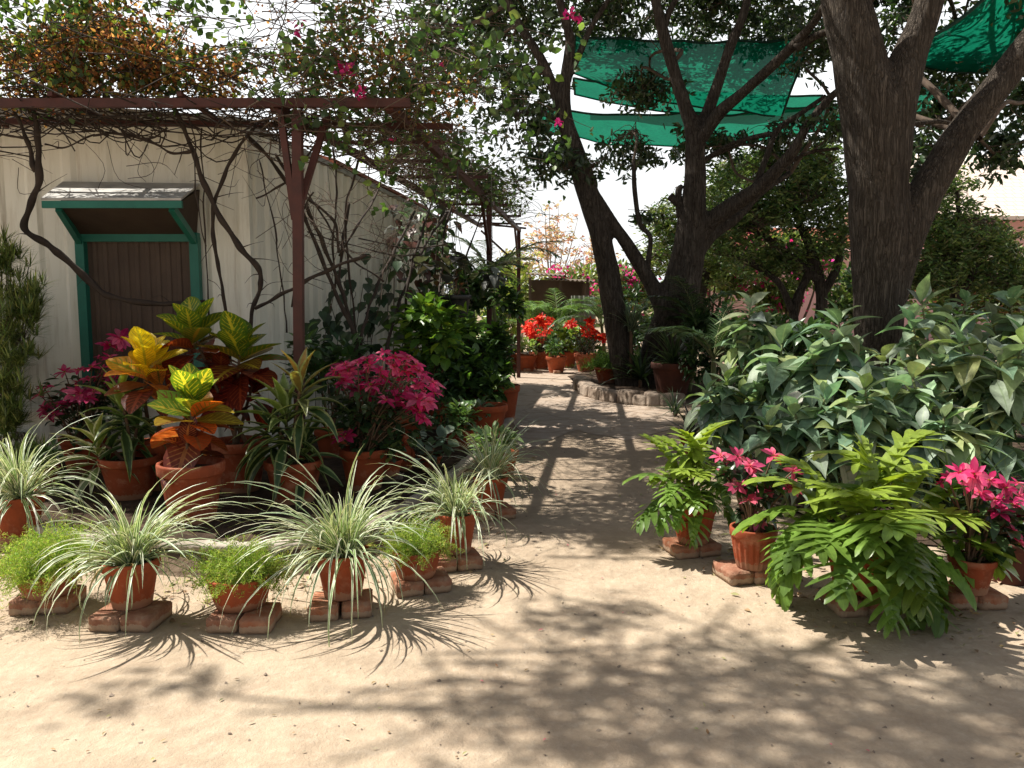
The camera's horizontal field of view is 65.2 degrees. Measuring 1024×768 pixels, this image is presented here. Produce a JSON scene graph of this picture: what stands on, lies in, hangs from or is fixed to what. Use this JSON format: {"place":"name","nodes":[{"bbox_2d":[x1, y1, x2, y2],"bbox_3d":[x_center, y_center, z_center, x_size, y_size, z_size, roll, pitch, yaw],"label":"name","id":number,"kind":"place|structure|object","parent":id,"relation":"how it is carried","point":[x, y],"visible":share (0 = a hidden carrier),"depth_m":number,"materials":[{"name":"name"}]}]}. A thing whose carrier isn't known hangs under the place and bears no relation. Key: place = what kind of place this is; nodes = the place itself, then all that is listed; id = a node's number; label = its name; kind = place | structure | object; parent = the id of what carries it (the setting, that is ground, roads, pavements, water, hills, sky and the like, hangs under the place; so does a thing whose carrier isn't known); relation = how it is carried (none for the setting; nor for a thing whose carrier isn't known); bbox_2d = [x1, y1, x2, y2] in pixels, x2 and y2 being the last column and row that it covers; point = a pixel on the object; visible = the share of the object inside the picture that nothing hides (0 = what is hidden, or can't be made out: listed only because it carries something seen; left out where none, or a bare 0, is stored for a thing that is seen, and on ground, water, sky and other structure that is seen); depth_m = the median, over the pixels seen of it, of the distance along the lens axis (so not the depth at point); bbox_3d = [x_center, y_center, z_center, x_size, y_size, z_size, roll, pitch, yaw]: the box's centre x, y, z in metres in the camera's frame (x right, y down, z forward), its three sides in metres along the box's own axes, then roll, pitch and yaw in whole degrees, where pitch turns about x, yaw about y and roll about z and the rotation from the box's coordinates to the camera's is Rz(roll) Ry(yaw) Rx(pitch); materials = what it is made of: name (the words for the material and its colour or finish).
{"place":"outdoors","nodes":[
{"label":"outdoors","id":0,"kind":"place"},
{"bbox_2d":[27,384,479,541],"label":"bed soil","id":1,"kind":"structure","parent":0,"point":[334,465],"depth_m":5.61,"materials":[{"name":"soil"}]},
{"bbox_2d":[0,223,63,464],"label":"narrow leaf shrub","id":2,"kind":"object","parent":1,"relation":"on","point":[19,306],"visible":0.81,"depth_m":6.00,"materials":[{"name":"green plant"}]},
{"bbox_2d":[24,436,64,488],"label":"potted plant","id":3,"kind":"object","parent":1,"relation":"on","point":[51,451],"visible":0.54,"depth_m":5.83,"materials":[{"name":"green plant"}]},
{"bbox_2d":[30,328,151,474],"bbox_3d":[-3.528,0.138,6.637,1.031,1.192,0.699,0,6,0],"label":"potted poinsettia","id":4,"kind":"object","parent":1,"relation":"on","point":[88,396],"visible":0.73,"depth_m":6.54,"materials":[{"name":"plant"}]},
{"bbox_2d":[49,362,166,502],"bbox_3d":[-2.851,0.384,5.739,0.949,1.104,0.782,0,6,0],"label":"potted cordyline","id":5,"kind":"object","parent":1,"relation":"on","point":[127,474],"visible":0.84,"depth_m":5.70,"materials":[{"name":"plant"}]},
{"bbox_2d":[104,327,187,490],"bbox_3d":[-2.637,0.199,5.782,0.549,1.248,0.930,-3,7,-28],"label":"potted croton","id":6,"kind":"object","parent":1,"relation":"on","point":[147,356],"visible":0.52,"depth_m":5.55,"materials":[{"name":"plant"}]},
{"bbox_2d":[147,363,243,525],"bbox_3d":[-2.059,0.374,5.229,0.572,1.014,0.531,-3,7,-29],"label":"potted croton","id":7,"kind":"object","parent":1,"relation":"on","point":[190,400],"visible":0.94,"depth_m":5.12,"materials":[{"name":"ceramic"}]},
{"bbox_2d":[153,296,287,493],"bbox_3d":[-2.147,0.076,5.961,0.983,1.454,0.726,0,6,0],"label":"potted croton","id":8,"kind":"object","parent":1,"relation":"on","point":[191,322],"visible":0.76,"depth_m":5.87,"materials":[{"name":"plant"}]},
{"bbox_2d":[230,347,348,509],"bbox_3d":[-1.567,0.339,5.614,0.847,1.189,0.801,0,6,0],"label":"potted cordyline","id":9,"kind":"object","parent":1,"relation":"on","point":[298,432],"visible":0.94,"depth_m":5.56,"materials":[{"name":"plant"}]},
{"bbox_2d":[278,321,372,457],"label":"potted shrub","id":10,"kind":"object","parent":1,"relation":"on","point":[332,354],"visible":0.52,"depth_m":6.78,"materials":[{"name":"green plant"}]},
{"bbox_2d":[324,348,445,490],"bbox_3d":[-0.967,0.264,6.058,0.942,1.061,0.736,0,6,0],"label":"potted poinsettia","id":11,"kind":"object","parent":1,"relation":"on","point":[399,401],"visible":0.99,"depth_m":5.95,"materials":[{"name":"plant"}]},
{"bbox_2d":[386,353,467,438],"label":"potted shrub","id":12,"kind":"object","parent":1,"relation":"on","point":[447,400],"visible":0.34,"depth_m":8.06,"materials":[{"name":"green plant"}]},
{"bbox_2d":[379,291,487,428],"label":"potted shrub","id":13,"kind":"object","parent":1,"relation":"on","point":[414,318],"visible":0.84,"depth_m":8.23,"materials":[{"name":"green plant"}]},
{"bbox_2d":[407,425,459,471],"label":"potted plant","id":14,"kind":"object","parent":1,"relation":"on","point":[442,432],"visible":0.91,"depth_m":6.73,"materials":[{"name":"green plant"}]},
{"bbox_2d":[439,395,481,449],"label":"potted plant","id":15,"kind":"object","parent":1,"relation":"on","point":[463,410],"visible":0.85,"depth_m":7.48,"materials":[{"name":"green plant"}]},
{"bbox_2d":[401,244,533,340],"bbox_3d":[-0.596,-0.840,11.207,2.104,2.195,1.842,4,7,36],"label":"palm","id":16,"kind":"object","parent":1,"relation":"on","point":[501,266],"visible":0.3,"depth_m":10.98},
{"bbox_2d":[425,309,515,422],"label":"potted shrub","id":17,"kind":"object","parent":1,"relation":"on","point":[482,377],"visible":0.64,"depth_m":9.01,"materials":[{"name":"green plant"}]},
{"bbox_2d":[429,263,513,395],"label":"potted shrub","id":18,"kind":"object","parent":1,"relation":"on","point":[477,301],"visible":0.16,"depth_m":10.50,"materials":[{"name":"green plant"}]},
{"bbox_2d":[466,395,507,437],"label":"potted plant","id":19,"kind":"object","parent":1,"relation":"on","point":[490,413],"visible":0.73,"depth_m":8.22,"materials":[{"name":"brown plant"}]},
{"bbox_2d":[482,281,526,419],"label":"potted shrub","id":20,"kind":"object","parent":1,"relation":"on","point":[494,331],"visible":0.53,"depth_m":9.62,"materials":[{"name":"green plant"}]},
{"bbox_2d":[0,309,1023,767],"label":"ground","id":21,"kind":"structure","parent":0,"point":[170,683],"depth_m":3.35,"materials":[{"name":"sand"}]},
{"bbox_2d":[0,410,120,550],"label":"potted striped grass","id":22,"kind":"object","parent":21,"relation":"on","point":[21,505],"depth_m":4.86,"materials":[{"name":"plant"}]},
{"bbox_2d":[38,584,86,614],"bbox_3d":[-2.285,1.096,4.074,0.147,0.078,0.231,-1,6,-5],"label":"brick","id":23,"kind":"object","parent":21,"relation":"on","point":[63,605],"visible":0.7,"depth_m":3.97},
{"bbox_2d":[0,508,115,608],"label":"potted asparagus fern","id":24,"kind":"object","parent":23,"relation":"on","point":[18,569],"visible":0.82,"depth_m":3.94,"materials":[{"name":"plant"}]},
{"bbox_2d":[88,603,128,632],"bbox_3d":[-1.911,1.118,3.863,0.147,0.079,0.230,1,6,6],"label":"brick","id":25,"kind":"object","parent":21,"relation":"on","point":[106,618],"visible":0.57,"depth_m":3.75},
{"bbox_2d":[26,457,266,642],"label":"potted striped grass","id":26,"kind":"object","parent":21,"relation":"on","point":[128,566],"depth_m":3.81,"materials":[{"name":"plant"}]},
{"bbox_2d":[120,600,172,632],"bbox_3d":[-1.760,1.118,3.859,0.147,0.078,0.231,1,6,5],"label":"brick","id":27,"kind":"object","parent":21,"relation":"on","point":[152,616],"visible":0.88,"depth_m":3.78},
{"bbox_2d":[0,108,444,461],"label":"shed","id":28,"kind":"structure","parent":21,"relation":"on","point":[114,234],"depth_m":6.90,"materials":[{"name":"white metal"}]},
{"bbox_2d":[74,233,219,451],"bbox_3d":[-3.197,-0.332,6.931,1.242,1.926,0.104,0,6,0],"label":"door","id":29,"kind":"structure","parent":28,"relation":"in","point":[137,266],"depth_m":6.89,"materials":[{"name":"brown paint"}]},
{"bbox_2d":[305,254,425,420],"bbox_3d":[-1.564,-0.441,8.514,0.514,1.892,1.603,3,7,29],"label":"climbing vine","id":30,"kind":"object","parent":28,"relation":"attached to","point":[335,329],"visible":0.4,"depth_m":8.29,"materials":[{"name":"green plant"}]},
{"bbox_2d":[206,610,244,633],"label":"brick","id":31,"kind":"object","parent":21,"relation":"on","point":[214,619],"visible":0.53,"depth_m":3.74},
{"bbox_2d":[165,533,297,613],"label":"potted asparagus fern","id":32,"kind":"object","parent":31,"relation":"on","point":[218,583],"visible":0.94,"depth_m":3.79,"materials":[{"name":"plant"}]},
{"bbox_2d":[239,602,281,634],"bbox_3d":[-1.203,1.121,3.839,0.147,0.079,0.230,0,6,-1],"label":"brick","id":33,"kind":"object","parent":21,"relation":"on","point":[251,622],"visible":0.88,"depth_m":3.74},
{"bbox_2d":[0,91,525,448],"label":"pergola","id":34,"kind":"object","parent":21,"relation":"on","point":[298,183],"visible":0.64,"depth_m":5.96,"materials":[{"name":"wood"}]},
{"bbox_2d":[0,0,403,364],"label":"bougainvillea","id":35,"kind":"object","parent":34,"relation":"attached to","point":[49,53],"visible":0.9,"depth_m":6.05,"materials":[{"name":"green plant"}]},
{"bbox_2d":[118,0,608,409],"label":"bougainvillea","id":36,"kind":"object","parent":34,"relation":"attached to","point":[417,88],"visible":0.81,"depth_m":6.22,"materials":[{"name":"green plant"}]},
{"bbox_2d":[370,197,469,389],"bbox_3d":[-1.201,-1.058,10.367,0.812,3.154,2.839,1,6,12],"label":"climbing vine","id":37,"kind":"object","parent":34,"relation":"attached to","point":[437,237],"visible":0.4,"depth_m":10.31,"materials":[{"name":"green plant"}]},
{"bbox_2d":[414,164,478,317],"bbox_3d":[-0.685,-1.519,8.448,0.633,1.628,0.606,-2,6,-21],"label":"hanging basket","id":38,"kind":"object","parent":34,"relation":"hanging from","point":[461,259],"visible":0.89,"depth_m":8.46,"materials":[{"name":"green plastic"}]},
{"bbox_2d":[467,176,516,296],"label":"hanging plant","id":39,"kind":"object","parent":34,"relation":"hanging from","point":[487,281],"visible":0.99,"depth_m":9.45,"materials":[{"name":"green plant"}]},
{"bbox_2d":[35,421,518,576],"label":"kerb bank","id":40,"kind":"structure","parent":21,"relation":"on","point":[176,570],"depth_m":4.60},
{"bbox_2d":[34,418,513,550],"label":"bed kerb","id":41,"kind":"structure","parent":40,"relation":"on","point":[408,501],"depth_m":4.94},
{"bbox_2d":[197,446,447,646],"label":"potted striped grass","id":42,"kind":"object","parent":21,"relation":"on","point":[339,554],"depth_m":3.91,"materials":[{"name":"plant"}]},
{"bbox_2d":[308,591,341,621],"bbox_3d":[-0.926,1.105,3.984,0.147,0.078,0.231,-1,6,-5],"label":"brick","id":43,"kind":"object","parent":21,"relation":"on","point":[319,608],"visible":0.69,"depth_m":3.88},
{"bbox_2d":[341,588,372,618],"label":"brick","id":44,"kind":"object","parent":21,"relation":"on","point":[365,603],"visible":0.72,"depth_m":3.92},
{"bbox_2d":[391,571,423,598],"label":"brick","id":45,"kind":"object","parent":21,"relation":"on","point":[412,588],"visible":0.67,"depth_m":4.20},
{"bbox_2d":[368,509,463,580],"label":"potted asparagus fern","id":46,"kind":"object","parent":45,"relation":"on","point":[434,549],"visible":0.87,"depth_m":4.22,"materials":[{"name":"plant"}]},
{"bbox_2d":[366,430,522,578],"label":"potted striped grass","id":47,"kind":"object","parent":21,"relation":"on","point":[458,512],"depth_m":4.63,"materials":[{"name":"plant"}]},
{"bbox_2d":[464,421,523,478],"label":"potted plant","id":48,"kind":"object","parent":21,"relation":"on","point":[487,429],"visible":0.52,"depth_m":6.59,"materials":[{"name":"green plant"}]},
{"bbox_2d":[436,416,560,530],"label":"potted striped grass","id":49,"kind":"object","parent":21,"relation":"on","point":[494,489],"depth_m":5.63,"materials":[{"name":"plant"}]},
{"bbox_2d":[444,233,565,321],"bbox_3d":[-0.234,-1.383,14.274,2.403,2.644,2.527,0,6,0],"label":"palm","id":50,"kind":"object","parent":21,"relation":"on","point":[477,254],"visible":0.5,"depth_m":14.36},
{"bbox_2d":[480,261,541,352],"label":"bush","id":51,"kind":"object","parent":21,"relation":"on","point":[524,286],"visible":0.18,"depth_m":23.58,"materials":[{"name":"green plant"}]},
{"bbox_2d":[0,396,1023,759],"bbox_3d":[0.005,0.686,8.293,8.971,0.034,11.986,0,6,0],"label":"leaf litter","id":52,"kind":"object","parent":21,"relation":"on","point":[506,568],"visible":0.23,"depth_m":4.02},
{"bbox_2d":[522,200,579,277],"bbox_3d":[1.433,-4.307,30.604,2.327,5.348,2.352,0,6,0],"label":"tree","id":53,"kind":"object","parent":21,"relation":"on","point":[549,236],"visible":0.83,"depth_m":30.41,"materials":[{"name":"orange plant"}]},
{"bbox_2d":[512,288,603,348],"bbox_3d":[1.287,-1.440,19.743,2.319,1.883,2.214,-3,7,-27],"label":"palm","id":54,"kind":"object","parent":21,"relation":"on","point":[559,313],"visible":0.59,"depth_m":19.72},
{"bbox_2d":[526,272,595,350],"bbox_3d":[1.328,-2.009,22.689,1.838,2.400,2.650,0,6,0],"label":"hut","id":55,"kind":"object","parent":21,"relation":"on","point":[568,288],"visible":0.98,"depth_m":23.37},
{"bbox_2d":[540,262,600,305],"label":"bush","id":56,"kind":"object","parent":21,"relation":"on","point":[594,289],"visible":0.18,"depth_m":26.66,"materials":[{"name":"pink plant"}]},
{"bbox_2d":[620,149,757,307],"bbox_3d":[4.270,-2.987,18.798,3.543,5.418,2.405,0,6,0],"label":"tree","id":57,"kind":"object","parent":21,"relation":"on","point":[662,248],"visible":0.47,"depth_m":18.44,"materials":[{"name":"green plant"}]},
{"bbox_2d":[698,538,721,557],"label":"brick","id":58,"kind":"object","parent":21,"relation":"on","point":[711,548],"visible":0.5,"depth_m":4.86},
{"bbox_2d":[622,420,736,549],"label":"potted philodendron","id":59,"kind":"object","parent":58,"relation":"on","point":[693,512],"visible":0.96,"depth_m":4.78,"materials":[{"name":"plant"}]},
{"bbox_2d":[665,245,756,356],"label":"bush","id":60,"kind":"object","parent":21,"relation":"on","point":[735,281],"visible":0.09,"depth_m":20.68,"materials":[{"name":"green plant"}]},
{"bbox_2d":[640,300,783,401],"bbox_3d":[2.651,-0.338,10.695,1.695,1.566,1.906,4,7,33],"label":"palm","id":61,"kind":"object","parent":21,"relation":"on","point":[699,337],"visible":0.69,"depth_m":10.61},
{"bbox_2d":[675,298,751,384],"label":"shrub","id":62,"kind":"object","parent":21,"relation":"on","point":[688,359],"visible":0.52,"depth_m":12.15,"materials":[{"name":"green plant"}]},
{"bbox_2d":[684,361,763,480],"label":"broad leaf shrub","id":63,"kind":"object","parent":21,"relation":"on","point":[725,404],"visible":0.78,"depth_m":6.58,"materials":[{"name":"plant"}]},
{"bbox_2d":[712,559,754,585],"bbox_3d":[1.238,1.054,4.478,0.146,0.079,0.229,-1,6,-14],"label":"brick","id":64,"kind":"object","parent":21,"relation":"on","point":[730,572],"visible":0.94,"depth_m":4.39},
{"bbox_2d":[754,568,771,584],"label":"brick","id":65,"kind":"object","parent":21,"relation":"on","point":[760,577],"visible":0.24,"depth_m":4.38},
{"bbox_2d":[709,446,802,570],"bbox_3d":[1.332,0.672,4.430,0.530,0.693,0.402,0,6,0],"label":"potted poinsettia","id":66,"kind":"object","parent":65,"relation":"on","point":[749,554],"visible":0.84,"depth_m":4.37,"materials":[{"name":"plant"}]},
{"bbox_2d":[705,124,849,363],"bbox_3d":[5.181,-2.721,15.824,3.495,4.874,2.851,0,6,0],"label":"tree","id":67,"kind":"object","parent":21,"relation":"on","point":[799,193],"visible":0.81,"depth_m":15.58,"materials":[{"name":"green plant"}]},
{"bbox_2d":[741,234,834,361],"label":"bush","id":68,"kind":"object","parent":21,"relation":"on","point":[775,300],"visible":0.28,"depth_m":20.19,"materials":[{"name":"green plant"}]},
{"bbox_2d":[735,379,843,517],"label":"broad leaf shrub","id":69,"kind":"object","parent":21,"relation":"on","point":[791,441],"visible":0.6,"depth_m":5.69,"materials":[{"name":"plant"}]},
{"bbox_2d":[820,591,868,617],"bbox_3d":[1.674,1.100,4.035,0.147,0.078,0.231,0,6,-4],"label":"brick","id":70,"kind":"object","parent":21,"relation":"on","point":[834,607],"visible":0.38,"depth_m":3.93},
{"bbox_2d":[732,429,1021,638],"bbox_3d":[1.843,0.800,3.933,1.418,1.057,1.038,0,6,0],"label":"potted philodendron","id":71,"kind":"object","parent":70,"relation":"on","point":[891,561],"visible":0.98,"depth_m":3.82,"materials":[{"name":"plant"}]},
{"bbox_2d":[811,252,913,349],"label":"bush","id":72,"kind":"object","parent":21,"relation":"on","point":[841,297],"visible":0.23,"depth_m":18.26,"materials":[{"name":"green plant"}]},
{"bbox_2d":[703,398,1023,545],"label":"planting soil","id":73,"kind":"structure","parent":21,"relation":"on","point":[919,538],"depth_m":6.22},
{"bbox_2d":[712,292,786,425],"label":"broad leaf shrub","id":74,"kind":"object","parent":73,"relation":"on","point":[740,353],"visible":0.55,"depth_m":7.17,"materials":[{"name":"plant"}]},
{"bbox_2d":[736,320,818,468],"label":"broad leaf shrub","id":75,"kind":"object","parent":73,"relation":"on","point":[767,392],"visible":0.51,"depth_m":6.55,"materials":[{"name":"plant"}]},
{"bbox_2d":[711,309,847,394],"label":"shrub","id":76,"kind":"object","parent":73,"relation":"on","point":[797,345],"visible":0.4,"depth_m":10.06,"materials":[{"name":"green plant"}]},
{"bbox_2d":[773,298,893,479],"bbox_3d":[2.537,0.115,6.285,0.949,1.578,0.733,0,6,0],"label":"broad leaf shrub","id":77,"kind":"object","parent":73,"relation":"on","point":[840,343],"visible":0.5,"depth_m":6.25,"materials":[{"name":"plant"}]},
{"bbox_2d":[796,362,912,518],"bbox_3d":[2.407,0.418,5.552,0.819,1.128,0.733,0,6,0],"label":"broad leaf shrub","id":78,"kind":"object","parent":73,"relation":"on","point":[865,416],"visible":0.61,"depth_m":5.50,"materials":[{"name":"plant"}]},
{"bbox_2d":[868,358,963,508],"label":"broad leaf shrub","id":79,"kind":"object","parent":73,"relation":"on","point":[909,401],"visible":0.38,"depth_m":5.69,"materials":[{"name":"plant"}]},
{"bbox_2d":[877,273,999,413],"bbox_3d":[3.871,-0.107,7.295,1.187,1.816,0.876,0,6,0],"label":"broad leaf shrub","id":80,"kind":"object","parent":73,"relation":"on","point":[916,332],"visible":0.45,"depth_m":7.26,"materials":[{"name":"plant"}]},
{"bbox_2d":[874,423,1023,533],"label":"spiky plant","id":81,"kind":"object","parent":73,"relation":"on","point":[953,525],"visible":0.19,"depth_m":5.19,"materials":[{"name":"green plant"}]},
{"bbox_2d":[885,395,1013,525],"bbox_3d":[2.916,0.541,5.454,0.835,0.901,0.631,0,6,0],"label":"broad leaf shrub","id":82,"kind":"object","parent":73,"relation":"on","point":[960,443],"visible":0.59,"depth_m":5.37,"materials":[{"name":"plant"}]},
{"bbox_2d":[904,312,1020,472],"bbox_3d":[3.536,0.165,6.330,0.862,1.467,0.786,4,7,33],"label":"broad leaf shrub","id":83,"kind":"object","parent":73,"relation":"on","point":[945,357],"visible":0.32,"depth_m":6.21,"materials":[{"name":"plant"}]},
{"bbox_2d":[948,316,1023,495],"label":"broad leaf shrub","id":84,"kind":"object","parent":73,"relation":"on","point":[1007,392],"visible":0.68,"depth_m":5.94,"materials":[{"name":"plant"}]},
{"bbox_2d":[971,285,1023,446],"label":"broad leaf shrub","id":85,"kind":"object","parent":73,"relation":"on","point":[1000,325],"visible":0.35,"depth_m":7.55,"materials":[{"name":"plant"}]},
{"bbox_2d":[785,0,1023,432],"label":"tree","id":86,"kind":"object","parent":21,"relation":"on","point":[892,211],"visible":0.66,"depth_m":7.88,"materials":[{"name":"grey plant"}]},
{"bbox_2d":[925,0,1023,74],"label":"shade net","id":87,"kind":"object","parent":86,"relation":"hanging from","point":[974,35],"visible":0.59,"depth_m":11.09,"materials":[{"name":"fabric"}]},
{"bbox_2d":[943,581,977,610],"bbox_3d":[2.268,1.090,4.126,0.147,0.078,0.231,0,6,0],"label":"brick","id":88,"kind":"object","parent":21,"relation":"on","point":[958,600],"visible":0.34,"depth_m":4.02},
{"bbox_2d":[936,456,1023,595],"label":"potted poinsettia","id":89,"kind":"object","parent":88,"relation":"on","point":[1005,515],"visible":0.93,"depth_m":3.96,"materials":[{"name":"plant"}]},
{"bbox_2d":[908,162,1023,314],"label":"tree","id":90,"kind":"object","parent":21,"relation":"on","point":[946,262],"visible":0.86,"depth_m":14.50,"materials":[{"name":"green plant"}]},
{"bbox_2d":[0,0,1023,293],"label":"sky","id":91,"kind":"structure","parent":0,"point":[652,185],"materials":[{"name":"white"}]},
{"bbox_2d":[509,365,679,447],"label":"path","id":92,"kind":"structure","parent":0,"point":[541,393],"depth_m":11.02,"materials":[{"name":"sand"}]},
{"bbox_2d":[521,312,554,369],"bbox_3d":[0.583,-0.976,18.105,0.780,1.295,0.684,0,6,0],"label":"potted poinsettia","id":93,"kind":"object","parent":92,"relation":"on","point":[529,331],"visible":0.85,"depth_m":18.03,"materials":[{"name":"plant"}]},
{"bbox_2d":[563,316,606,371],"bbox_3d":[1.644,-0.876,17.483,1.065,1.225,0.701,0,6,0],"label":"potted poinsettia","id":94,"kind":"object","parent":92,"relation":"on","point":[593,332],"visible":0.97,"depth_m":17.38,"materials":[{"name":"plant"}]},
{"bbox_2d":[573,375,685,405],"bbox_3d":[1.572,0.098,13.076,0.991,0.219,2.982,-3,7,-29],"label":"stone edging","id":95,"kind":"object","parent":92,"relation":"on","point":[587,387],"visible":0.91,"depth_m":12.11,"materials":[{"name":"stone"}]},
{"bbox_2d":[568,370,737,394],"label":"tree bed soil","id":96,"kind":"object","parent":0,"point":[643,389],"visible":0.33,"depth_m":13.41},
{"bbox_2d":[566,346,638,382],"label":"fern","id":97,"kind":"object","parent":96,"relation":"on","point":[604,372],"visible":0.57,"depth_m":13.89,"materials":[{"name":"plant"}]},
{"bbox_2d":[381,0,838,386],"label":"tree","id":98,"kind":"object","parent":96,"relation":"on","point":[700,229],"visible":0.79,"depth_m":13.37,"materials":[{"name":"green plant"}]},
{"bbox_2d":[543,103,839,146],"bbox_3d":[4.118,-5.751,17.796,7.129,0.711,1.442,0,6,0],"label":"shade net","id":99,"kind":"object","parent":98,"relation":"hanging from","point":[651,127],"visible":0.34,"depth_m":17.59,"materials":[{"name":"fabric"}]},
{"bbox_2d":[573,34,810,137],"bbox_3d":[3.172,-5.181,14.450,4.592,2.194,3.823,0,6,0],"label":"shade net","id":100,"kind":"object","parent":98,"relation":"hanging from","point":[602,60],"visible":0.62,"depth_m":15.10,"materials":[{"name":"green fabric"}]},
{"bbox_2d":[572,77,822,114],"bbox_3d":[4.102,-6.145,17.150,5.690,0.581,1.038,0,6,0],"label":"shade net","id":101,"kind":"object","parent":98,"relation":"attached to","point":[586,88],"visible":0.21,"depth_m":17.11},
{"bbox_2d":[621,278,651,351],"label":"shrub","id":102,"kind":"object","parent":96,"relation":"on","point":[636,285],"visible":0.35,"depth_m":14.73,"materials":[{"name":"green plant"}]},
{"bbox_2d":[635,326,710,394],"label":"potted plant","id":103,"kind":"object","parent":96,"relation":"on","point":[668,375],"visible":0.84,"depth_m":12.26,"materials":[{"name":"green plant"}]},
{"bbox_2d":[645,276,766,391],"bbox_3d":[3.040,-0.768,12.668,1.914,1.823,2.196,0,6,0],"label":"palm","id":104,"kind":"object","parent":96,"relation":"on","point":[685,306],"visible":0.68,"depth_m":12.36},
{"bbox_2d":[706,155,1023,346],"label":"house","id":105,"kind":"structure","parent":0,"point":[1007,197],"depth_m":26.77,"materials":[{"name":"pink paint"}]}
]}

